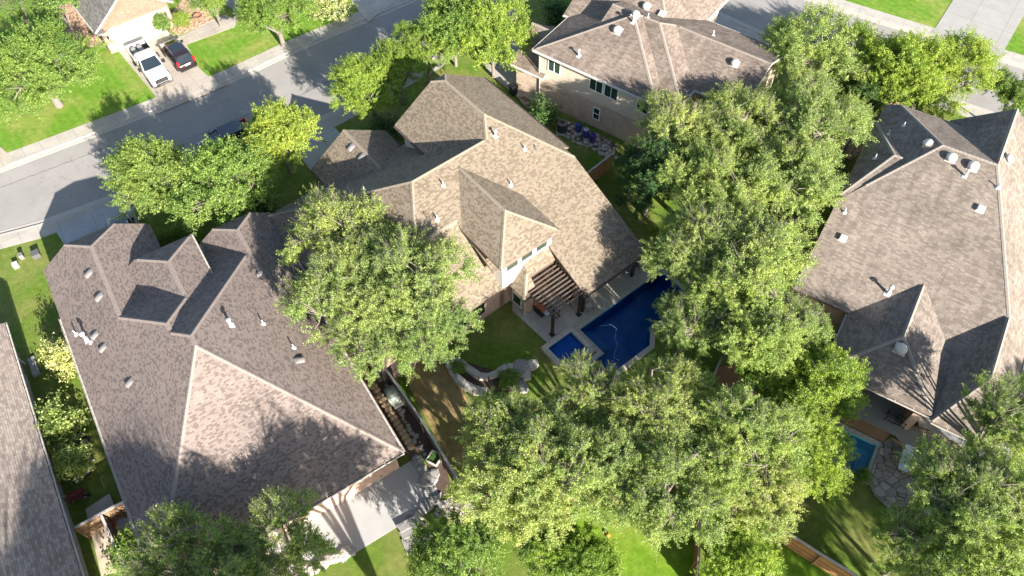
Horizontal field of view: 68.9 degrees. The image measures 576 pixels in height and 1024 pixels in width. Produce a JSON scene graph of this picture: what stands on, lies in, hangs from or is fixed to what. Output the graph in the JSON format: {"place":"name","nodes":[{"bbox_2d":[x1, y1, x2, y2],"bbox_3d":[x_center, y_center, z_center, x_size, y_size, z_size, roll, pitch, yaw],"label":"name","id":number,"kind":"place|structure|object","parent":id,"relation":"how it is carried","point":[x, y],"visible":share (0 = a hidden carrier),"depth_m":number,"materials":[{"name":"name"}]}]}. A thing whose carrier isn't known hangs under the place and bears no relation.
{"place":"outdoors","nodes":[
{"label":"outdoors","id":0,"kind":"place"},
{"bbox_2d":[56,196,138,243],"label":"driveway","id":1,"kind":"structure","parent":0,"point":[92,222],"depth_m":59.83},
{"bbox_2d":[85,493,120,575],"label":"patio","id":2,"kind":"structure","parent":0,"point":[101,541],"depth_m":45.35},
{"bbox_2d":[119,32,227,112],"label":"driveway","id":3,"kind":"structure","parent":0,"point":[191,81],"depth_m":69.58,"materials":[{"name":"concrete"}]},
{"bbox_2d":[125,38,173,88],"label":"pickup truck","id":4,"kind":"object","parent":3,"relation":"on","point":[149,63],"visible":1,"depth_m":68.92,"materials":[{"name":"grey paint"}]},
{"bbox_2d":[159,38,197,72],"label":"parked suv","id":5,"kind":"object","parent":3,"relation":"on","point":[178,55],"visible":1,"depth_m":69.86,"materials":[{"name":"black paint"}]},
{"bbox_2d":[170,0,239,44],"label":"path","id":6,"kind":"structure","parent":0,"point":[213,27],"depth_m":74.19,"materials":[{"name":"concrete"}]},
{"bbox_2d":[8,0,406,160],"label":"sidewalk","id":7,"kind":"structure","parent":0,"point":[108,120],"depth_m":68.15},
{"bbox_2d":[233,0,323,46],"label":"shade tree","id":8,"kind":"object","parent":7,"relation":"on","point":[260,14],"visible":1,"depth_m":67.61,"materials":[{"name":"green plant"}]},
{"bbox_2d":[0,45,461,248],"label":"sidewalk","id":9,"kind":"structure","parent":0,"point":[53,226],"depth_m":60.26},
{"bbox_2d":[300,128,339,185],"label":"driveway","id":10,"kind":"structure","parent":0,"point":[314,156],"depth_m":64.59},
{"bbox_2d":[266,461,437,575],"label":"patio","id":11,"kind":"structure","parent":0,"point":[366,516],"depth_m":46.16,"materials":[{"name":"concrete"}]},
{"bbox_2d":[347,353,420,459],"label":"side yard","id":12,"kind":"structure","parent":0,"point":[410,453],"depth_m":49.77,"materials":[{"name":"concrete"}]},
{"bbox_2d":[403,361,487,479],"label":"dry lawn","id":13,"kind":"structure","parent":0,"point":[439,395],"depth_m":50.14,"materials":[{"name":"plant"}]},
{"bbox_2d":[0,0,1023,575],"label":"ground","id":14,"kind":"structure","parent":0,"point":[838,532],"depth_m":52.74,"materials":[{"name":"plant"}]},
{"bbox_2d":[0,322,88,575],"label":"light brown roof house","id":15,"kind":"structure","parent":14,"relation":"on","point":[38,536],"depth_m":43.68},
{"bbox_2d":[36,328,78,382],"bbox_3d":[-30.602,4.892,51.077,3.933,3.660,3.492,31,61,20],"label":"garden shrub","id":16,"kind":"object","parent":14,"relation":"on","point":[60,357],"visible":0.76,"depth_m":50.58,"materials":[{"name":"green plant"}]},
{"bbox_2d":[31,386,93,453],"bbox_3d":[-29.235,8.873,48.514,4.029,4.100,4.538,15,57,11],"label":"garden shrub","id":17,"kind":"object","parent":14,"relation":"on","point":[54,424],"visible":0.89,"depth_m":47.87,"materials":[{"name":"green plant"}]},
{"bbox_2d":[61,432,91,482],"bbox_3d":[-28.306,10.855,48.430,2.031,0.030,3.842,-13,56,-8],"label":"garden bed","id":18,"kind":"object","parent":14,"relation":"on","point":[79,442],"visible":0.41,"depth_m":48.89,"materials":[{"name":"plant"}]},
{"bbox_2d":[49,436,100,484],"bbox_3d":[-28.117,10.943,47.223,3.631,3.280,3.223,-17,57,-11],"label":"garden shrub","id":19,"kind":"object","parent":18,"relation":"on","point":[74,459],"visible":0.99,"depth_m":46.69,"materials":[{"name":"green plant"}]},
{"bbox_2d":[102,521,138,575],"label":"garden shrub","id":20,"kind":"object","parent":14,"relation":"on","point":[128,536],"visible":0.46,"depth_m":43.37,"materials":[{"name":"green plant"}]},
{"bbox_2d":[97,129,198,223],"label":"shade tree","id":21,"kind":"object","parent":14,"relation":"on","point":[134,165],"visible":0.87,"depth_m":56.39,"materials":[{"name":"green plant"}]},
{"bbox_2d":[112,497,243,575],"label":"live oak tree","id":22,"kind":"object","parent":14,"relation":"on","point":[176,540],"visible":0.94,"depth_m":38.79,"materials":[{"name":"green plant"}]},
{"bbox_2d":[159,132,287,235],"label":"shade tree","id":23,"kind":"object","parent":14,"relation":"on","point":[215,165],"visible":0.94,"depth_m":55.51,"materials":[{"name":"green plant"}]},
{"bbox_2d":[43,212,404,572],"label":"brown shingle house","id":24,"kind":"structure","parent":14,"relation":"on","point":[211,384],"depth_m":45.58,"materials":[{"name":"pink brick"}]},
{"bbox_2d":[170,523,292,575],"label":"live oak tree","id":25,"kind":"object","parent":14,"relation":"on","point":[230,566],"visible":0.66,"depth_m":38.10,"materials":[{"name":"green plant"}]},
{"bbox_2d":[240,94,327,179],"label":"shade tree","id":26,"kind":"object","parent":14,"relation":"on","point":[280,127],"visible":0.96,"depth_m":57.89,"materials":[{"name":"green plant"}]},
{"bbox_2d":[227,484,342,575],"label":"live oak tree","id":27,"kind":"object","parent":14,"relation":"on","point":[289,555],"visible":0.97,"depth_m":39.32,"materials":[{"name":"green plant"}]},
{"bbox_2d":[274,183,396,275],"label":"live oak tree","id":28,"kind":"object","parent":14,"relation":"on","point":[330,210],"visible":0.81,"depth_m":49.63,"materials":[{"name":"green plant"}]},
{"bbox_2d":[273,227,414,347],"bbox_3d":[-10.749,1.504,48.853,7.883,9.888,8.445,29,60,19],"label":"live oak tree","id":29,"kind":"object","parent":14,"relation":"on","point":[316,294],"visible":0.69,"depth_m":46.24,"materials":[{"name":"green plant"}]},
{"bbox_2d":[317,303,415,388],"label":"live oak tree","id":30,"kind":"object","parent":14,"relation":"on","point":[364,350],"visible":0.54,"depth_m":45.65,"materials":[{"name":"green plant"}]},
{"bbox_2d":[324,50,409,120],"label":"shade tree","id":31,"kind":"object","parent":14,"relation":"on","point":[353,90],"visible":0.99,"depth_m":62.01,"materials":[{"name":"green plant"}]},
{"bbox_2d":[366,35,430,104],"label":"shade tree","id":32,"kind":"object","parent":14,"relation":"on","point":[407,67],"visible":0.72,"depth_m":63.34,"materials":[{"name":"green plant"}]},
{"bbox_2d":[329,217,484,349],"bbox_3d":[-7.003,0.089,49.599,9.969,10.202,10.034,-17,57,-11],"label":"live oak tree","id":33,"kind":"object","parent":14,"relation":"on","point":[431,278],"visible":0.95,"depth_m":46.68,"materials":[{"name":"green plant"}]},
{"bbox_2d":[380,373,451,498],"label":"side yard","id":34,"kind":"structure","parent":14,"relation":"on","point":[442,483],"depth_m":48.56,"materials":[{"name":"gravel"}]},
{"bbox_2d":[382,18,459,84],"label":"shade tree","id":35,"kind":"object","parent":14,"relation":"on","point":[412,34],"visible":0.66,"depth_m":64.29,"materials":[{"name":"green plant"}]},
{"bbox_2d":[384,368,458,480],"bbox_3d":[-5.805,9.046,48.404,0.336,1.860,9.630,-30,60,-18],"label":"wooden fence","id":36,"kind":"object","parent":14,"relation":"on","point":[416,415],"visible":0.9,"depth_m":48.09,"materials":[{"name":"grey wood"}]},
{"bbox_2d":[404,453,443,554],"bbox_3d":[-5.637,13.454,46.279,3.466,0.280,6.840,-18,57,-12],"label":"rockery","id":37,"kind":"object","parent":14,"relation":"on","point":[427,480],"visible":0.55,"depth_m":46.88,"materials":[{"name":"grey stone"}]},
{"bbox_2d":[367,261,483,385],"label":"live oak tree","id":38,"kind":"object","parent":14,"relation":"on","point":[427,337],"visible":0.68,"depth_m":45.96,"materials":[{"name":"green plant"}]},
{"bbox_2d":[403,505,509,575],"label":"shade tree","id":39,"kind":"object","parent":14,"relation":"on","point":[471,549],"visible":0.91,"depth_m":40.30,"materials":[{"name":"green plant"}]},
{"bbox_2d":[414,0,500,66],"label":"shade tree","id":40,"kind":"object","parent":14,"relation":"on","point":[437,15],"visible":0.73,"depth_m":64.05,"materials":[{"name":"green plant"}]},
{"bbox_2d":[268,74,648,378],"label":"tan shingle house","id":41,"kind":"structure","parent":14,"relation":"on","point":[503,184],"depth_m":53.30,"materials":[{"name":"brown"}]},
{"bbox_2d":[439,0,536,77],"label":"shade tree","id":42,"kind":"object","parent":14,"relation":"on","point":[502,29],"visible":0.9,"depth_m":63.85,"materials":[{"name":"green plant"}]},
{"bbox_2d":[449,384,562,484],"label":"live oak tree","id":43,"kind":"object","parent":14,"relation":"on","point":[515,404],"visible":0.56,"depth_m":42.62,"materials":[{"name":"green plant"}]},
{"bbox_2d":[443,401,593,549],"bbox_3d":[0.523,11.208,42.926,8.688,8.205,8.316,4,55,3],"label":"live oak tree","id":44,"kind":"object","parent":14,"relation":"on","point":[507,483],"visible":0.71,"depth_m":40.13,"materials":[{"name":"green plant"}]},
{"bbox_2d":[525,90,564,128],"bbox_3d":[2.895,-15.049,64.579,3.626,3.695,4.085,19,57,13],"label":"garden shrub","id":45,"kind":"object","parent":14,"relation":"on","point":[543,113],"visible":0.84,"depth_m":63.82,"materials":[{"name":"green plant"}]},
{"bbox_2d":[507,504,587,575],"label":"live oak tree","id":46,"kind":"object","parent":14,"relation":"on","point":[522,552],"visible":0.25,"depth_m":41.23,"materials":[{"name":"green plant"}]},
{"bbox_2d":[541,326,594,371],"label":"spa pool","id":47,"kind":"structure","parent":14,"relation":"in","point":[569,340],"depth_m":52.60,"materials":[{"name":"liquid"}]},
{"bbox_2d":[515,516,625,575],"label":"shade tree","id":48,"kind":"object","parent":14,"relation":"on","point":[590,553],"visible":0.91,"depth_m":40.47,"materials":[{"name":"green plant"}]},
{"bbox_2d":[564,121,618,155],"bbox_3d":[6.450,-13.104,64.722,6.086,0.030,1.817,26,59,18],"label":"rock border","id":49,"kind":"object","parent":14,"relation":"on","point":[603,144],"visible":0.72,"depth_m":64.41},
{"bbox_2d":[574,267,688,386],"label":"swimming pool","id":50,"kind":"structure","parent":14,"relation":"in","point":[630,312],"depth_m":55.21,"materials":[{"name":"liquid"}]},
{"bbox_2d":[510,0,788,177],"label":"cream two storey house","id":51,"kind":"structure","parent":14,"relation":"on","point":[602,65],"depth_m":61.83,"materials":[{"name":"brown"}]},
{"bbox_2d":[608,129,702,218],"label":"shade tree","id":52,"kind":"object","parent":14,"relation":"on","point":[647,168],"visible":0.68,"depth_m":54.51,"materials":[{"name":"green plant"}]},
{"bbox_2d":[590,411,737,562],"bbox_3d":[8.485,11.456,41.986,8.484,9.274,8.540,32,61,21],"label":"live oak tree","id":53,"kind":"object","parent":14,"relation":"on","point":[643,502],"visible":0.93,"depth_m":39.32,"materials":[{"name":"green plant"}]},
{"bbox_2d":[624,85,738,165],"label":"live oak tree","id":54,"kind":"object","parent":14,"relation":"on","point":[662,120],"visible":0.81,"depth_m":55.55,"materials":[{"name":"green plant"}]},
{"bbox_2d":[645,275,730,358],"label":"live oak tree","id":55,"kind":"object","parent":14,"relation":"on","point":[673,312],"visible":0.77,"depth_m":46.81,"materials":[{"name":"green plant"}]},
{"bbox_2d":[637,199,756,298],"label":"live oak tree","id":56,"kind":"object","parent":14,"relation":"on","point":[675,241],"visible":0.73,"depth_m":49.04,"materials":[{"name":"green plant"}]},
{"bbox_2d":[652,127,792,225],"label":"live oak tree","id":57,"kind":"object","parent":14,"relation":"on","point":[713,164],"visible":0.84,"depth_m":51.56,"materials":[{"name":"green plant"}]},
{"bbox_2d":[689,509,787,575],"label":"shade tree","id":58,"kind":"object","parent":14,"relation":"on","point":[749,558],"visible":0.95,"depth_m":39.75,"materials":[{"name":"green plant"}]},
{"bbox_2d":[682,252,808,377],"bbox_3d":[14.779,2.621,48.031,7.774,9.357,9.663,-18,57,-11],"label":"live oak tree","id":59,"kind":"object","parent":14,"relation":"on","point":[758,336],"visible":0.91,"depth_m":45.59,"materials":[{"name":"green plant"}]},
{"bbox_2d":[675,378,819,515],"bbox_3d":[12.813,9.452,43.290,8.362,9.336,9.041,22,58,15],"label":"live oak tree","id":60,"kind":"object","parent":14,"relation":"on","point":[719,427],"visible":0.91,"depth_m":40.95,"materials":[{"name":"green plant"}]},
{"bbox_2d":[679,192,820,307],"bbox_3d":[15.615,-1.508,50.391,8.867,10.207,8.277,-36,62,-22],"label":"live oak tree","id":61,"kind":"object","parent":14,"relation":"on","point":[760,230],"visible":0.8,"depth_m":47.78,"materials":[{"name":"green plant"}]},
{"bbox_2d":[694,432,812,549],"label":"live oak tree","id":62,"kind":"object","parent":14,"relation":"on","point":[793,486],"visible":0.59,"depth_m":40.06,"materials":[{"name":"green plant"}]},
{"bbox_2d":[698,78,811,179],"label":"live oak tree","id":63,"kind":"object","parent":14,"relation":"on","point":[732,109],"visible":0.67,"depth_m":55.79,"materials":[{"name":"green plant"}]},
{"bbox_2d":[652,465,858,575],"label":"wooden fence","id":64,"kind":"object","parent":14,"relation":"on","point":[828,564],"visible":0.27,"depth_m":43.27,"materials":[{"name":"orange wood"}]},
{"bbox_2d":[727,123,851,237],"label":"live oak tree","id":65,"kind":"object","parent":14,"relation":"on","point":[805,178],"visible":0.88,"depth_m":52.26,"materials":[{"name":"green plant"}]},
{"bbox_2d":[757,288,836,361],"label":"live oak tree","id":66,"kind":"object","parent":14,"relation":"on","point":[809,317],"visible":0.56,"depth_m":46.45,"materials":[{"name":"green plant"}]},
{"bbox_2d":[760,398,859,502],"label":"shade tree","id":67,"kind":"object","parent":14,"relation":"on","point":[821,459],"visible":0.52,"depth_m":42.36,"materials":[{"name":"green plant"}]},
{"bbox_2d":[758,0,869,89],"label":"live oak tree","id":68,"kind":"object","parent":14,"relation":"on","point":[791,38],"visible":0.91,"depth_m":61.28,"materials":[{"name":"green plant"}]},
{"bbox_2d":[750,404,882,484],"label":"garden pool","id":69,"kind":"structure","parent":14,"relation":"on","point":[865,445],"depth_m":48.50,"materials":[{"name":"liquid"}]},
{"bbox_2d":[763,339,872,435],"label":"shade tree","id":70,"kind":"object","parent":14,"relation":"on","point":[833,373],"visible":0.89,"depth_m":44.71,"materials":[{"name":"green plant"}]},
{"bbox_2d":[763,63,880,158],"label":"live oak tree","id":71,"kind":"object","parent":14,"relation":"on","point":[831,115],"visible":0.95,"depth_m":54.94,"materials":[{"name":"green plant"}]},
{"bbox_2d":[836,76,901,132],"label":"shade tree","id":72,"kind":"object","parent":14,"relation":"on","point":[868,95],"visible":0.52,"depth_m":60.53,"materials":[{"name":"green plant"}]},
{"bbox_2d":[793,104,1023,448],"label":"warm grey shingle house","id":73,"kind":"structure","parent":14,"relation":"on","point":[914,282],"depth_m":50.78,"materials":[{"name":"pink brick"}]},
{"bbox_2d":[866,501,963,575],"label":"live oak tree","id":74,"kind":"object","parent":14,"relation":"on","point":[902,555],"visible":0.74,"depth_m":39.43,"materials":[{"name":"green plant"}]},
{"bbox_2d":[863,23,1007,118],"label":"shade tree","id":75,"kind":"object","parent":14,"relation":"on","point":[952,50],"visible":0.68,"depth_m":59.78,"materials":[{"name":"green plant"}]},
{"bbox_2d":[892,428,1023,567],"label":"live oak tree","id":76,"kind":"object","parent":14,"relation":"on","point":[946,473],"visible":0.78,"depth_m":39.51,"materials":[{"name":"green plant"}]},
{"bbox_2d":[893,452,1023,575],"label":"live oak tree","id":77,"kind":"object","parent":14,"relation":"on","point":[1010,562],"visible":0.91,"depth_m":37.73,"materials":[{"name":"green plant"}]},
{"bbox_2d":[957,366,1023,461],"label":"live oak tree","id":78,"kind":"object","parent":14,"relation":"on","point":[1001,407],"visible":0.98,"depth_m":41.90,"materials":[{"name":"green plant"}]},
{"bbox_2d":[981,63,1023,116],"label":"shade tree","id":79,"kind":"object","parent":14,"relation":"on","point":[1009,88],"visible":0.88,"depth_m":60.74,"materials":[{"name":"green plant"}]},
{"bbox_2d":[0,0,1023,230],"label":"street","id":80,"kind":"structure","parent":0,"point":[55,190],"depth_m":67.51,"materials":[{"name":"asphalt"}]},
{"bbox_2d":[197,117,249,150],"bbox_3d":[-24.679,-12.959,64.376,4.659,1.569,2.280,-30,60,-19],"label":"parked car","id":81,"kind":"object","parent":80,"relation":"on","point":[229,128],"visible":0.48,"depth_m":63.96,"materials":[{"name":"grey paint"}]},
{"bbox_2d":[0,11,994,233],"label":"gutter pan","id":82,"kind":"object","parent":80,"relation":"on","point":[110,196],"visible":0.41,"depth_m":61.40,"materials":[{"name":"concrete"}]},
{"bbox_2d":[0,0,1023,172],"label":"gutter pan","id":83,"kind":"object","parent":80,"relation":"on","point":[262,67],"visible":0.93,"depth_m":70.73,"materials":[{"name":"concrete"}]},
{"bbox_2d":[6,0,1023,166],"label":"kerb","id":84,"kind":"structure","parent":80,"relation":"on","point":[151,110],"depth_m":70.32,"materials":[{"name":"concrete"}]},
{"bbox_2d":[0,0,1023,152],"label":"ground","id":85,"kind":"structure","parent":0,"point":[123,86],"depth_m":71.24,"materials":[{"name":"plant"}]},
{"bbox_2d":[0,0,39,31],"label":"shade tree","id":86,"kind":"object","parent":85,"relation":"on","point":[23,6],"visible":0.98,"depth_m":69.04,"materials":[{"name":"green plant"}]},
{"bbox_2d":[0,13,110,125],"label":"shade tree","id":87,"kind":"object","parent":85,"relation":"on","point":[50,52],"visible":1,"depth_m":62.78,"materials":[{"name":"green plant"}]},
{"bbox_2d":[38,3,107,48],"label":"garden bed","id":88,"kind":"object","parent":85,"relation":"on","point":[78,24],"visible":0.46,"depth_m":74.64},
{"bbox_2d":[33,0,80,39],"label":"shade tree","id":89,"kind":"object","parent":88,"relation":"on","point":[48,7],"visible":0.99,"depth_m":69.28,"materials":[{"name":"green plant"}]},
{"bbox_2d":[69,0,175,53],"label":"salmon brick house","id":90,"kind":"structure","parent":85,"relation":"on","point":[120,24],"depth_m":71.18,"materials":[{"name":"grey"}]},
{"bbox_2d":[108,9,162,50],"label":"garage door","id":91,"kind":"structure","parent":90,"relation":"in","point":[139,28],"depth_m":72.20,"materials":[{"name":"white paint"}]},
{"bbox_2d":[172,0,216,34],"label":"garden bed","id":92,"kind":"object","parent":85,"relation":"on","point":[203,19],"visible":0.58,"depth_m":75.22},
{"bbox_2d":[307,0,358,26],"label":"garden shrub","id":93,"kind":"object","parent":85,"relation":"on","point":[331,7],"visible":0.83,"depth_m":73.68,"materials":[{"name":"green plant"}]},
{"bbox_2d":[483,40,540,102],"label":"driveway","id":94,"kind":"structure","parent":0,"point":[505,79],"depth_m":69.86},
{"bbox_2d":[512,259,656,341],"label":"patio","id":95,"kind":"structure","parent":0,"point":[540,326],"depth_m":54.87,"materials":[{"name":"concrete"}]},
{"bbox_2d":[529,260,588,336],"bbox_3d":[3.018,0.714,53.291,3.620,3.200,4.150,-34,61,-21],"label":"pergola","id":96,"kind":"object","parent":95,"relation":"on","point":[571,282],"visible":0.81,"depth_m":51.96,"materials":[{"name":"brown wood"}]},
{"bbox_2d":[515,396,679,506],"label":"dry lawn","id":97,"kind":"structure","parent":0,"point":[673,489],"depth_m":47.73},
{"bbox_2d":[498,396,652,536],"bbox_3d":[3.352,10.276,42.835,8.989,9.357,7.232,14,56,10],"label":"live oak tree","id":98,"kind":"object","parent":97,"relation":"on","point":[579,444],"visible":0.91,"depth_m":40.45,"materials":[{"name":"green plant"}]},
{"bbox_2d":[536,349,635,447],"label":"live oak tree","id":99,"kind":"object","parent":97,"relation":"on","point":[594,378],"visible":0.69,"depth_m":43.91,"materials":[{"name":"green plant"}]},
{"bbox_2d":[600,352,725,452],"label":"live oak tree","id":100,"kind":"object","parent":97,"relation":"on","point":[648,394],"visible":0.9,"depth_m":42.98,"materials":[{"name":"green plant"}]},
{"bbox_2d":[563,507,693,575],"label":"sunny lawn","id":101,"kind":"structure","parent":0,"point":[639,559],"depth_m":44.53,"materials":[{"name":"plant"}]},
{"bbox_2d":[502,1,987,116],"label":"sidewalk","id":102,"kind":"structure","parent":0,"point":[727,23],"depth_m":72.91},
{"bbox_2d":[715,363,786,401],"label":"garden soil","id":103,"kind":"structure","parent":0,"point":[728,376],"depth_m":51.16,"materials":[{"name":"soil"}]},
{"bbox_2d":[719,326,800,394],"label":"shade tree","id":104,"kind":"object","parent":103,"relation":"on","point":[757,378],"visible":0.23,"depth_m":45.92,"materials":[{"name":"green plant"}]},
{"bbox_2d":[708,512,832,575],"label":"sunny lawn","id":105,"kind":"structure","parent":0,"point":[797,564],"depth_m":44.04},
{"bbox_2d":[841,102,903,159],"bbox_3d":[30.970,-14.359,65.239,2.863,0.030,9.933,35,62,23],"label":"garden bed","id":106,"kind":"object","parent":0,"point":[853,150],"visible":0.17,"depth_m":63.56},
{"bbox_2d":[824,19,950,113],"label":"shade tree","id":107,"kind":"object","parent":106,"relation":"on","point":[871,46],"visible":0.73,"depth_m":60.28,"materials":[{"name":"green plant"}]},
{"bbox_2d":[869,446,925,517],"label":"flagstone terrace","id":108,"kind":"structure","parent":0,"point":[891,481],"depth_m":46.76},
{"bbox_2d":[822,381,1017,488],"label":"patio","id":109,"kind":"structure","parent":0,"point":[879,409],"depth_m":49.23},
{"bbox_2d":[819,0,1023,63],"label":"sidewalk","id":110,"kind":"structure","parent":0,"point":[909,24],"depth_m":73.83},
{"bbox_2d":[931,0,1023,56],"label":"driveway","id":111,"kind":"structure","parent":0,"point":[998,21],"depth_m":73.64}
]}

